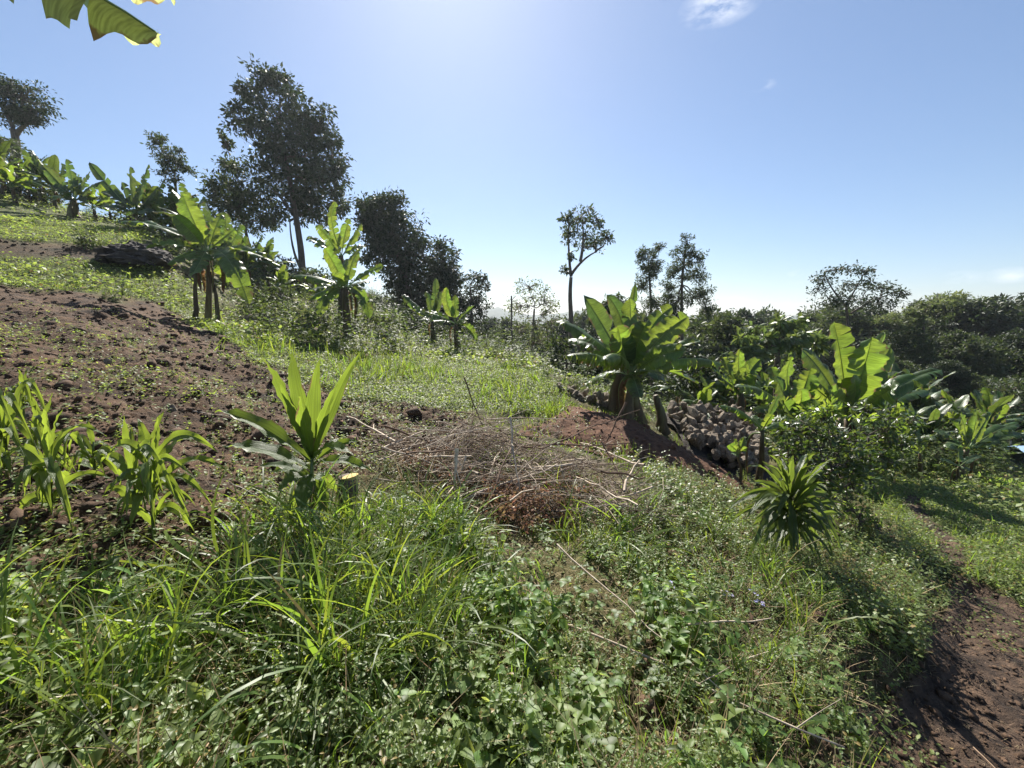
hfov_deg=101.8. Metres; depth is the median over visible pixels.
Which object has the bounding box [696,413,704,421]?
rock
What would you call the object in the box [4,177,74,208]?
shrub
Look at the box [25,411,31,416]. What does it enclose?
rock
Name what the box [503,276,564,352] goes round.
thorn tree
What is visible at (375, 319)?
shrub
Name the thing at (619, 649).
branch
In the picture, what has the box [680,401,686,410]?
rock
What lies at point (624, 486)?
stick
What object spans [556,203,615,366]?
pollarded tree
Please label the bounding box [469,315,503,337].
woodland tree
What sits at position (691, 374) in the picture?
shrub
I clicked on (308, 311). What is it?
shrub
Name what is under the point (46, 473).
maize plant
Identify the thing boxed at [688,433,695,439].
rock
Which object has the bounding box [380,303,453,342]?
shrub
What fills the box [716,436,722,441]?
rock
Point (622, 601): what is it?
branch
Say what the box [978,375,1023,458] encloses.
garden bush
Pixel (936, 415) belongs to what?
banana plant
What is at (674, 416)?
rock
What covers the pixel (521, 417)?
branch
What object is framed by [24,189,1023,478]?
undergrowth
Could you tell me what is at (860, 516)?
leafy bush
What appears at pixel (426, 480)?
branch
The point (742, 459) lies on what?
rock
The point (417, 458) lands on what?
stick
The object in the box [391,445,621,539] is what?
withered leaves
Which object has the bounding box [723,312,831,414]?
broadleaf tree
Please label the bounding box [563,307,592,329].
woodland tree
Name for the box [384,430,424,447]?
stick
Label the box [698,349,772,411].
banana plant
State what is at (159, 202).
banana plant
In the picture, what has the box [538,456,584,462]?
stick
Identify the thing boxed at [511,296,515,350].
pole
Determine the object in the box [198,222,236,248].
banana plant
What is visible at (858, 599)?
fine weeds
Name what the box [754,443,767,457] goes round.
rock
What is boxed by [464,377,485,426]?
branch
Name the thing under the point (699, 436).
rock
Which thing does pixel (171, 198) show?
banana plant
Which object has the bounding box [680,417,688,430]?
rock
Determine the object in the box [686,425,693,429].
rock
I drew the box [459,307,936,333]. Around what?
hills
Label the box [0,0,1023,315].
sky
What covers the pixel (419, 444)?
stick
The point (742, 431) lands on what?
rock
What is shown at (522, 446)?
stick
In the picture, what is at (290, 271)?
shrub
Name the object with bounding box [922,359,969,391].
woodland tree
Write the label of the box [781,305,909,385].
woodland tree
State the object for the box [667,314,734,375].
woodland tree
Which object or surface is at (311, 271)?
shrub
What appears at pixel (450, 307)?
banana plant
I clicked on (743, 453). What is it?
rock
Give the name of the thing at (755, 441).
rock
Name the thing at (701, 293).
feathery tree
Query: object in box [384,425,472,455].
stick
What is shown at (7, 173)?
banana plant
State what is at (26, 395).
maize plant
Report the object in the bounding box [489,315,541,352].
woodland tree
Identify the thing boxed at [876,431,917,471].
garden bush
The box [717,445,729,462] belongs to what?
rock
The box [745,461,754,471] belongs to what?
rock
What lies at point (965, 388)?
woodland tree
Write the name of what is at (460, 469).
branch
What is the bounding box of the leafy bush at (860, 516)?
[816,493,885,533]
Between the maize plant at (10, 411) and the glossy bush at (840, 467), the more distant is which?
the glossy bush at (840, 467)
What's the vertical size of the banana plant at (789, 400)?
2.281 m
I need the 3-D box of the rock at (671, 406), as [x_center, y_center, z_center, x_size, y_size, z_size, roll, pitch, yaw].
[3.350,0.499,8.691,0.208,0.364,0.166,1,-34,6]
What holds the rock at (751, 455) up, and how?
on the rubble
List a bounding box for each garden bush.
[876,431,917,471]
[905,395,984,447]
[908,461,954,476]
[976,472,1023,491]
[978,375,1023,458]
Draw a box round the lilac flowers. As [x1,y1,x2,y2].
[669,581,764,605]
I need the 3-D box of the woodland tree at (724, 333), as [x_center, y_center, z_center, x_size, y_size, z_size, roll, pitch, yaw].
[12.984,-0.784,26.129,9.392,7.678,8.835,-6,11,-32]
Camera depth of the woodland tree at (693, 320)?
36.93 m
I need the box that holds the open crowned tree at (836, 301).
[805,260,911,353]
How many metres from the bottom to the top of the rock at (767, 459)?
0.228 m
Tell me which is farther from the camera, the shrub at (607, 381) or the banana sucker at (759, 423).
the shrub at (607, 381)
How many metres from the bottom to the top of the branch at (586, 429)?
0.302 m
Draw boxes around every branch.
[193,411,231,417]
[374,469,482,487]
[406,427,505,430]
[422,419,511,447]
[440,455,466,474]
[447,448,462,494]
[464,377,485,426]
[486,417,559,420]
[509,417,519,491]
[526,604,844,747]
[544,409,640,448]
[556,544,726,694]
[563,614,712,711]
[601,441,636,515]
[606,402,626,441]
[687,618,771,625]
[720,651,770,662]
[972,747,994,767]
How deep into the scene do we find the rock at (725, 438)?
7.58 m
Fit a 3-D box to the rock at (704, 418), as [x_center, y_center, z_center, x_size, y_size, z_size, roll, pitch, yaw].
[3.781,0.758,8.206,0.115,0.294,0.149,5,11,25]
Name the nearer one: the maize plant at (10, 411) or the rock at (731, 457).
the maize plant at (10, 411)
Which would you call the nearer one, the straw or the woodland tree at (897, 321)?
the straw
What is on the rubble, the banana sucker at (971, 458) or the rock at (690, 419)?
the rock at (690, 419)
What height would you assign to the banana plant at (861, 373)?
3.223 m
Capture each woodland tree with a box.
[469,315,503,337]
[474,330,498,344]
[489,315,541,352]
[496,332,525,351]
[523,317,588,365]
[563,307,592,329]
[566,321,638,375]
[568,337,661,390]
[609,309,671,402]
[641,310,802,414]
[647,307,729,399]
[662,344,711,386]
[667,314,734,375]
[674,340,772,414]
[728,307,773,349]
[757,304,788,333]
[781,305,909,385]
[783,302,848,378]
[784,310,827,383]
[824,306,900,360]
[857,325,943,371]
[864,311,936,332]
[894,355,923,374]
[902,289,1005,329]
[902,373,953,401]
[903,296,931,329]
[919,335,967,364]
[920,297,1023,341]
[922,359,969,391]
[929,297,981,340]
[935,327,1023,401]
[948,372,1010,411]
[981,292,1023,325]
[982,327,1023,383]
[985,370,1023,428]
[1005,375,1023,443]
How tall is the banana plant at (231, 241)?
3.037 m
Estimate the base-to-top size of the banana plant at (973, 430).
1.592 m
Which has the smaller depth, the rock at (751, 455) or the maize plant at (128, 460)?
the maize plant at (128, 460)
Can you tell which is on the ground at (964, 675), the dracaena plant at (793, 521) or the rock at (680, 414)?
the dracaena plant at (793, 521)
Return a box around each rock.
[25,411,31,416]
[103,359,111,363]
[167,404,177,410]
[241,314,256,322]
[571,390,579,398]
[577,391,583,400]
[596,390,601,399]
[602,401,607,406]
[667,400,676,413]
[670,414,679,418]
[674,411,683,419]
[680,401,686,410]
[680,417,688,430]
[684,414,696,426]
[684,430,692,443]
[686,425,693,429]
[688,407,698,417]
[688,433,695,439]
[691,429,704,448]
[695,433,702,445]
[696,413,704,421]
[697,403,706,413]
[700,415,706,423]
[702,420,714,430]
[702,422,710,430]
[704,402,712,413]
[704,434,709,442]
[707,434,715,444]
[712,424,720,431]
[712,449,720,459]
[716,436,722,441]
[717,411,725,424]
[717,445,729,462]
[720,425,725,434]
[720,434,728,443]
[721,448,725,456]
[724,432,733,441]
[725,411,736,420]
[726,445,736,462]
[728,462,736,468]
[730,424,737,429]
[739,427,746,438]
[740,450,751,458]
[740,456,750,463]
[743,451,754,468]
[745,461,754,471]
[747,421,756,430]
[747,431,759,438]
[749,445,756,451]
[751,438,759,443]
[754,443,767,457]
[765,453,769,462]
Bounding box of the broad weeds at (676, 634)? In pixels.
[0,320,902,767]
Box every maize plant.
[0,377,40,478]
[4,369,48,422]
[6,406,113,531]
[11,393,75,489]
[61,420,118,480]
[98,417,176,521]
[102,411,230,538]
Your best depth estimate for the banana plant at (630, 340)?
7.63 m
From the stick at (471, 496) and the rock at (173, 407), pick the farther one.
the rock at (173, 407)
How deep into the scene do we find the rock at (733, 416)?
8.34 m
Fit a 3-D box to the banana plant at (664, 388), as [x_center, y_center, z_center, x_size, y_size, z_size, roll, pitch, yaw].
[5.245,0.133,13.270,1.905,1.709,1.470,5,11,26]
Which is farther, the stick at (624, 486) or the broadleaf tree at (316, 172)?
the broadleaf tree at (316, 172)
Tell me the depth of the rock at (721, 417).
8.31 m
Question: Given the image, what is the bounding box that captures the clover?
[0,490,848,767]
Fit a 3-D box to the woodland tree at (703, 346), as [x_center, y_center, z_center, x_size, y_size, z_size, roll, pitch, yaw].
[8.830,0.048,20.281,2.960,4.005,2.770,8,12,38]
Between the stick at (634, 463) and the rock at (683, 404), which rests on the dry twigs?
the stick at (634, 463)
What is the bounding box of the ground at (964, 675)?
[0,197,1023,767]
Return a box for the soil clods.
[0,239,1023,767]
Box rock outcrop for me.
[93,240,175,267]
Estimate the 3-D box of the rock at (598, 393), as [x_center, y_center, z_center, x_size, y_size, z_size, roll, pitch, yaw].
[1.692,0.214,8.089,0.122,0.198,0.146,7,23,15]
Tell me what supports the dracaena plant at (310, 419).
on the ground at (964, 675)
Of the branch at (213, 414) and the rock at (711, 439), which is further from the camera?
the rock at (711, 439)
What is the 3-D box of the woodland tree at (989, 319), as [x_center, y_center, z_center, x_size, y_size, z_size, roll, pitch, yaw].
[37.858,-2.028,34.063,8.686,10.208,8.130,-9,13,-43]
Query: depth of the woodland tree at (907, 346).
25.13 m
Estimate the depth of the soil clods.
3.08 m
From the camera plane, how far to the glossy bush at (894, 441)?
6.79 m
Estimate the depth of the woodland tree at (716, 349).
18.77 m
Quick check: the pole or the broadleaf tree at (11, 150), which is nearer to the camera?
the pole
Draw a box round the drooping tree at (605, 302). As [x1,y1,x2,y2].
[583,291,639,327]
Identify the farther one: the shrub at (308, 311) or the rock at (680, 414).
the shrub at (308, 311)
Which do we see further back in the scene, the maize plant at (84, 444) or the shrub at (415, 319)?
the shrub at (415, 319)
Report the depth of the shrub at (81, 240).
12.61 m
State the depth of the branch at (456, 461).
3.41 m
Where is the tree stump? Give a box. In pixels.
[338,473,360,514]
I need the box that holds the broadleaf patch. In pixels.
[0,474,853,767]
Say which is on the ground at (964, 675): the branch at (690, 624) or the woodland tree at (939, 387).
the woodland tree at (939, 387)
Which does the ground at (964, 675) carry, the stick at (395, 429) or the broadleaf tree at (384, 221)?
the broadleaf tree at (384, 221)
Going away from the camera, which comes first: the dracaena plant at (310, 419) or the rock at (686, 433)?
the dracaena plant at (310, 419)
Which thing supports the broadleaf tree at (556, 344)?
on the ground at (964, 675)
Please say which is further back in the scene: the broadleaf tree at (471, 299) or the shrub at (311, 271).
the broadleaf tree at (471, 299)
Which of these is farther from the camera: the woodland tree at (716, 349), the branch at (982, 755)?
the woodland tree at (716, 349)
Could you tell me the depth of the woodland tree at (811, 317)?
42.86 m
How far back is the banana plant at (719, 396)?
12.10 m
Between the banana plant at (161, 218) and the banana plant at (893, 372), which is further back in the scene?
the banana plant at (161, 218)
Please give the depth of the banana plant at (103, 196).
19.28 m
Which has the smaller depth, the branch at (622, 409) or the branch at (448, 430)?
the branch at (448, 430)
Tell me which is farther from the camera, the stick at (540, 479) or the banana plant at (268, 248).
the banana plant at (268, 248)
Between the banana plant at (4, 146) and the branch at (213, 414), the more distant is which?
the banana plant at (4, 146)
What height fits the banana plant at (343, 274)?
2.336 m
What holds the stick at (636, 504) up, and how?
on the dry twigs
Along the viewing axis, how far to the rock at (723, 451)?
7.30 m
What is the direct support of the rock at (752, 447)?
on the rubble
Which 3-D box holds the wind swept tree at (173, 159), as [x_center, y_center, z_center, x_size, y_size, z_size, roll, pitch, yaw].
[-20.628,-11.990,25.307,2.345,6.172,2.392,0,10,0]
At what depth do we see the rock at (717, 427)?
7.87 m
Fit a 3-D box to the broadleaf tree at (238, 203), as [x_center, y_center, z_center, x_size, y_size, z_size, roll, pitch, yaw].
[-18.722,-12.792,28.803,6.022,8.959,5.031,0,10,0]
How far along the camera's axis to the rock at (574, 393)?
8.28 m
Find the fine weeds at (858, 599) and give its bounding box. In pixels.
[0,279,1013,767]
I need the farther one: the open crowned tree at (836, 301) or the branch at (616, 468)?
the open crowned tree at (836, 301)
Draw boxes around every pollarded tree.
[0,72,65,192]
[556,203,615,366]
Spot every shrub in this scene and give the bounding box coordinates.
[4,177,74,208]
[64,223,108,251]
[99,206,174,231]
[146,222,200,247]
[231,279,303,318]
[248,256,313,283]
[276,295,337,326]
[292,264,353,291]
[353,303,402,336]
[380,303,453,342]
[424,338,502,353]
[479,349,557,372]
[554,374,597,391]
[569,360,614,387]
[662,347,730,398]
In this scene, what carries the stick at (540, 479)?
on the ground at (964, 675)
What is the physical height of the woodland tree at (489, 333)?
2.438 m
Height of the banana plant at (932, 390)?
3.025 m
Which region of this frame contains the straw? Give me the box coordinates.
[0,322,1023,767]
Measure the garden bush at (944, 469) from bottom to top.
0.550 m
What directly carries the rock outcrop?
on the ground at (964, 675)
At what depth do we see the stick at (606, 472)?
3.69 m
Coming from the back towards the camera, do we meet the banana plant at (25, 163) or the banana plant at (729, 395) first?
the banana plant at (25, 163)
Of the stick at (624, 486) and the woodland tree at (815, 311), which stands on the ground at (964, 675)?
the woodland tree at (815, 311)
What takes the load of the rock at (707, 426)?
on the rock at (710, 424)
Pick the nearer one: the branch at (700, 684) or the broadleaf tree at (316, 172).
the branch at (700, 684)
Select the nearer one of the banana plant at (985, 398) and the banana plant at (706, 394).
the banana plant at (706, 394)
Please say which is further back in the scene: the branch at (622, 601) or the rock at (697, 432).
the rock at (697, 432)
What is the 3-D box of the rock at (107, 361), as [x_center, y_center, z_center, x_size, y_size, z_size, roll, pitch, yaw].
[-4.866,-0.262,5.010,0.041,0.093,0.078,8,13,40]
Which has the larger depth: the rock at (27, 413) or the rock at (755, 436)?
the rock at (755, 436)
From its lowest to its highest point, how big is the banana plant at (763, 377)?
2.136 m
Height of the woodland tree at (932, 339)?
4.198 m
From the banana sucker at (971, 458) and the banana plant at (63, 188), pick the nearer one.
the banana sucker at (971, 458)
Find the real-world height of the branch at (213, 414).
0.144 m
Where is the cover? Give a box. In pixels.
[0,191,1023,767]
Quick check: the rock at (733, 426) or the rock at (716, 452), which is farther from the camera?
the rock at (733, 426)
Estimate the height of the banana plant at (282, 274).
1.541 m
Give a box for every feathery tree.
[631,242,670,395]
[658,233,718,398]
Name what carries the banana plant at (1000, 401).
on the ground at (964, 675)
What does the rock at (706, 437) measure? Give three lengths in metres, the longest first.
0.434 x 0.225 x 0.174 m
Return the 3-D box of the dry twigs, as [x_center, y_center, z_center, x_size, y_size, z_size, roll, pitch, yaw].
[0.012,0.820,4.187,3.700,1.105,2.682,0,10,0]
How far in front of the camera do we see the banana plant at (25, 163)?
19.14 m
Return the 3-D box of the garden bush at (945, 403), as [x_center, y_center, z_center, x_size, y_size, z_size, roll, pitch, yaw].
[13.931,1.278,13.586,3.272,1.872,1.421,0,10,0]
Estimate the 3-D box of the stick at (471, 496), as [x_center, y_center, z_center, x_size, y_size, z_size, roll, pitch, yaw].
[0.017,0.854,3.633,1.008,0.119,0.079,-6,11,-31]
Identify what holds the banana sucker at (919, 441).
on the ground at (964, 675)
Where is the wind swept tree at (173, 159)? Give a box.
[140,129,199,190]
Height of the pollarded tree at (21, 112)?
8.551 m
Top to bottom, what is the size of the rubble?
1.871 m
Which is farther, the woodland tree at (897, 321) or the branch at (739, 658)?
the woodland tree at (897, 321)
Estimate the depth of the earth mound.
5.90 m
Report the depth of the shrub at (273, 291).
12.03 m
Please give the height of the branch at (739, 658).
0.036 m
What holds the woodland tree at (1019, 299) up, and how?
on the ground at (964, 675)
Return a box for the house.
[989,446,1023,469]
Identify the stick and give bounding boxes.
[349,416,395,442]
[381,446,476,476]
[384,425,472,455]
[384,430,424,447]
[389,447,471,458]
[403,435,446,451]
[406,446,480,455]
[430,470,479,482]
[463,464,557,501]
[476,447,517,525]
[479,462,572,468]
[480,477,546,493]
[501,440,543,457]
[523,455,561,472]
[534,438,629,452]
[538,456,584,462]
[560,486,652,508]
[573,477,638,505]
[580,442,644,465]
[600,468,645,479]
[623,460,645,491]
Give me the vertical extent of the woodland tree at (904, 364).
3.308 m
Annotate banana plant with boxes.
[0,141,40,197]
[0,156,45,203]
[10,0,175,46]
[12,159,48,201]
[14,149,60,198]
[20,155,68,209]
[40,159,100,217]
[64,186,112,220]
[79,185,121,222]
[88,162,159,231]
[119,186,177,239]
[119,194,272,322]
[125,173,167,230]
[141,197,178,238]
[154,183,216,251]
[161,184,201,242]
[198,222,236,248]
[200,201,254,285]
[236,235,279,286]
[251,237,294,290]
[261,263,305,299]
[292,247,382,337]
[303,273,334,310]
[306,202,365,320]
[402,278,441,343]
[427,288,476,351]
[555,282,721,435]
[649,368,689,406]
[669,355,726,400]
[681,376,726,417]
[691,369,751,414]
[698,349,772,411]
[717,365,799,435]
[734,357,822,463]
[761,408,805,439]
[801,322,942,460]
[836,357,911,432]
[864,387,943,438]
[871,418,933,452]
[884,402,963,459]
[886,381,946,422]
[902,368,969,437]
[910,389,968,450]
[926,410,1023,478]
[942,390,1023,461]
[952,405,1023,464]
[957,387,1023,460]
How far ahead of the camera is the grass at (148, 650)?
1.77 m
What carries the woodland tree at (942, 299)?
on the ground at (964, 675)
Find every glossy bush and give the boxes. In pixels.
[765,396,882,515]
[838,399,933,492]
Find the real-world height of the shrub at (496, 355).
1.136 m
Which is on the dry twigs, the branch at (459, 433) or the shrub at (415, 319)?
the branch at (459, 433)
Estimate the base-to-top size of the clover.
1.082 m
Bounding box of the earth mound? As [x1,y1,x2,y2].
[518,405,760,509]
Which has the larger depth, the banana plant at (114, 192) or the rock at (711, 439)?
the banana plant at (114, 192)
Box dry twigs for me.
[337,402,708,551]
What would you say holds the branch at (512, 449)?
on the dry twigs
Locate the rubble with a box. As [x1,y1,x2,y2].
[666,411,771,480]
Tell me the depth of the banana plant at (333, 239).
13.47 m
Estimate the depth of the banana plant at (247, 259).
16.92 m
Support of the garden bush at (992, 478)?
on the ground at (964, 675)
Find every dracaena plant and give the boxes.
[215,352,373,532]
[730,451,846,563]
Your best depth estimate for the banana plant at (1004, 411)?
12.09 m
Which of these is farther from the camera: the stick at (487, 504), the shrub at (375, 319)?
the shrub at (375, 319)
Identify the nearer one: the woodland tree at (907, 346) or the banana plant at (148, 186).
the banana plant at (148, 186)
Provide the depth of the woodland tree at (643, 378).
19.23 m
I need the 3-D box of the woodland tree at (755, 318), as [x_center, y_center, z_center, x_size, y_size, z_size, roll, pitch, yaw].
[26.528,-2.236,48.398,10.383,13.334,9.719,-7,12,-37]
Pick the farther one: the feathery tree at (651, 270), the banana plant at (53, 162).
the feathery tree at (651, 270)
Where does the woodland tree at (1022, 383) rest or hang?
on the ground at (964, 675)
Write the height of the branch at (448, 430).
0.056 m
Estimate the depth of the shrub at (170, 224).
18.73 m
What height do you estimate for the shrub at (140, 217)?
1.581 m
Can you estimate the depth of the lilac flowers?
2.66 m
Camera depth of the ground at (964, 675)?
3.68 m
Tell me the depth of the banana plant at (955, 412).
12.19 m
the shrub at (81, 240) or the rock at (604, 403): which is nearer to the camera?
the rock at (604, 403)
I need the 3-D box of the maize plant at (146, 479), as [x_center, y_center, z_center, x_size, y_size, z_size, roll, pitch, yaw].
[-1.914,0.527,2.222,0.748,0.755,0.540,0,10,0]
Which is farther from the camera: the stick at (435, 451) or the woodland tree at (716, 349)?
the woodland tree at (716, 349)
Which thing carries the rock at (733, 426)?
on the rock
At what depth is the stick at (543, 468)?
3.97 m
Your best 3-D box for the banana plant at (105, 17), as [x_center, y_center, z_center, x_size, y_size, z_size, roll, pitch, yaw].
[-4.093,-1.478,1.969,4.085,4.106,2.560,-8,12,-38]
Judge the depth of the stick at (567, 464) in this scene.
4.05 m
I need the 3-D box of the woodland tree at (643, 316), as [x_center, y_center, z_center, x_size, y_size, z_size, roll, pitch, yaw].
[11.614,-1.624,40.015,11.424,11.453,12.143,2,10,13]
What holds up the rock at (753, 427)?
on the rock
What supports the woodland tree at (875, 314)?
on the ground at (964, 675)
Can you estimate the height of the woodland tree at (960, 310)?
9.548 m
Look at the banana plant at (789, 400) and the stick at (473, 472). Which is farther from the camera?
the banana plant at (789, 400)
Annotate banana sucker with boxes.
[719,395,779,488]
[727,436,746,481]
[911,431,926,476]
[940,445,980,483]
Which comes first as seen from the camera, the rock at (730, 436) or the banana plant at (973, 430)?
the rock at (730, 436)
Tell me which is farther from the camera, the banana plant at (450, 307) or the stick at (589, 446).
the banana plant at (450, 307)
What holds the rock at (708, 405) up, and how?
on the rubble
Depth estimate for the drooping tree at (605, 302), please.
14.75 m
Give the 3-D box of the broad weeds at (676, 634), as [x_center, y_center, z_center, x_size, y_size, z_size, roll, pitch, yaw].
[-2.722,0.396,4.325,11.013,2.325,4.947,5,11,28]
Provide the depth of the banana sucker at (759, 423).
5.80 m
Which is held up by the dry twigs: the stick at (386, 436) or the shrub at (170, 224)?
the stick at (386, 436)
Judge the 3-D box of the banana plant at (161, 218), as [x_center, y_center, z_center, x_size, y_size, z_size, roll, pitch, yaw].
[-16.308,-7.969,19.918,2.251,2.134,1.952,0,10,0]
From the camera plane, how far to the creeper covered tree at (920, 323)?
25.45 m
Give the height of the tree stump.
0.339 m
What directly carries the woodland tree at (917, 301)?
on the ground at (964, 675)
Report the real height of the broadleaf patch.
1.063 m
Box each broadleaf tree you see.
[0,129,40,193]
[192,129,289,264]
[216,51,355,271]
[345,186,466,317]
[432,269,494,339]
[544,334,604,376]
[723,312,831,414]
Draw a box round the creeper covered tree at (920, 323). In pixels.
[903,300,939,359]
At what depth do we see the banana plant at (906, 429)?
9.87 m
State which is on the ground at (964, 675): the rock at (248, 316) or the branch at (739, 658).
the rock at (248, 316)
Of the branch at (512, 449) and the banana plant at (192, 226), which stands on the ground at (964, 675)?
the banana plant at (192, 226)
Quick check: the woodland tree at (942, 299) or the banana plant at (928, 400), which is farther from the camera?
the woodland tree at (942, 299)
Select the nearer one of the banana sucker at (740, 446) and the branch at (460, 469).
the branch at (460, 469)
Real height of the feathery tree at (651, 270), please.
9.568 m
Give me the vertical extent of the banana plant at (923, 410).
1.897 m
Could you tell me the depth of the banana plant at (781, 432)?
10.88 m
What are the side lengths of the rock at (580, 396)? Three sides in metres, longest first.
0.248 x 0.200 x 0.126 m
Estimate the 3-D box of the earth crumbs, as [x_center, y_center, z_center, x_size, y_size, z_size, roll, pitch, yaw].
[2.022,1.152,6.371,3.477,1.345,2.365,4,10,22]
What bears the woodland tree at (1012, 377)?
on the ground at (964, 675)
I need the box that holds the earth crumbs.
[524,404,750,502]
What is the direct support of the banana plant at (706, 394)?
on the ground at (964, 675)
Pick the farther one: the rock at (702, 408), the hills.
the hills
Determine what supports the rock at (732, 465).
on the rubble
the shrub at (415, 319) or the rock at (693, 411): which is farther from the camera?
the shrub at (415, 319)
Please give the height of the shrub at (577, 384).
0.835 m
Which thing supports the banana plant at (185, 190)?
on the ground at (964, 675)
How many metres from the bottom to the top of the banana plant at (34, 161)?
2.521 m
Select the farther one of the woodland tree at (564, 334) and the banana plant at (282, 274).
the woodland tree at (564, 334)
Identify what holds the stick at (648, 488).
on the dry twigs
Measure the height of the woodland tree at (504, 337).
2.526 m
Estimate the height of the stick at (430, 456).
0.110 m
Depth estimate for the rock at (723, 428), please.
7.91 m
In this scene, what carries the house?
on the ground at (964, 675)
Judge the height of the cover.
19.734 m
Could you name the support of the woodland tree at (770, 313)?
on the ground at (964, 675)
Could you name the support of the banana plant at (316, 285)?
on the ground at (964, 675)
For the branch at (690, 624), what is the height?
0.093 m
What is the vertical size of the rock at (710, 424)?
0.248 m
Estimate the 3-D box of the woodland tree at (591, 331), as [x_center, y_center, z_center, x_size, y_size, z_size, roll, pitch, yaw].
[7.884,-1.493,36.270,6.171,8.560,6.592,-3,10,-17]
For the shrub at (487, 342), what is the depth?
13.52 m
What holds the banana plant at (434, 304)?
on the ground at (964, 675)
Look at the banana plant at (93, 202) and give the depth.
17.87 m
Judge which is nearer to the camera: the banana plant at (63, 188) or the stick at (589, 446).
the stick at (589, 446)
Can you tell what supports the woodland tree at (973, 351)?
on the ground at (964, 675)
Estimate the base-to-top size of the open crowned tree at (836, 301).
9.154 m
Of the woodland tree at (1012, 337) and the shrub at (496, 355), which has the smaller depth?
the shrub at (496, 355)
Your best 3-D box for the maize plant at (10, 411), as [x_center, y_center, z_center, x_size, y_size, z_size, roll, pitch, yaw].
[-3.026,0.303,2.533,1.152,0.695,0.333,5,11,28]
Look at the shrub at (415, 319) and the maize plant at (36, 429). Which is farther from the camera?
the shrub at (415, 319)
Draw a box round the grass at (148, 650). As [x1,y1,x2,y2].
[0,258,1023,767]

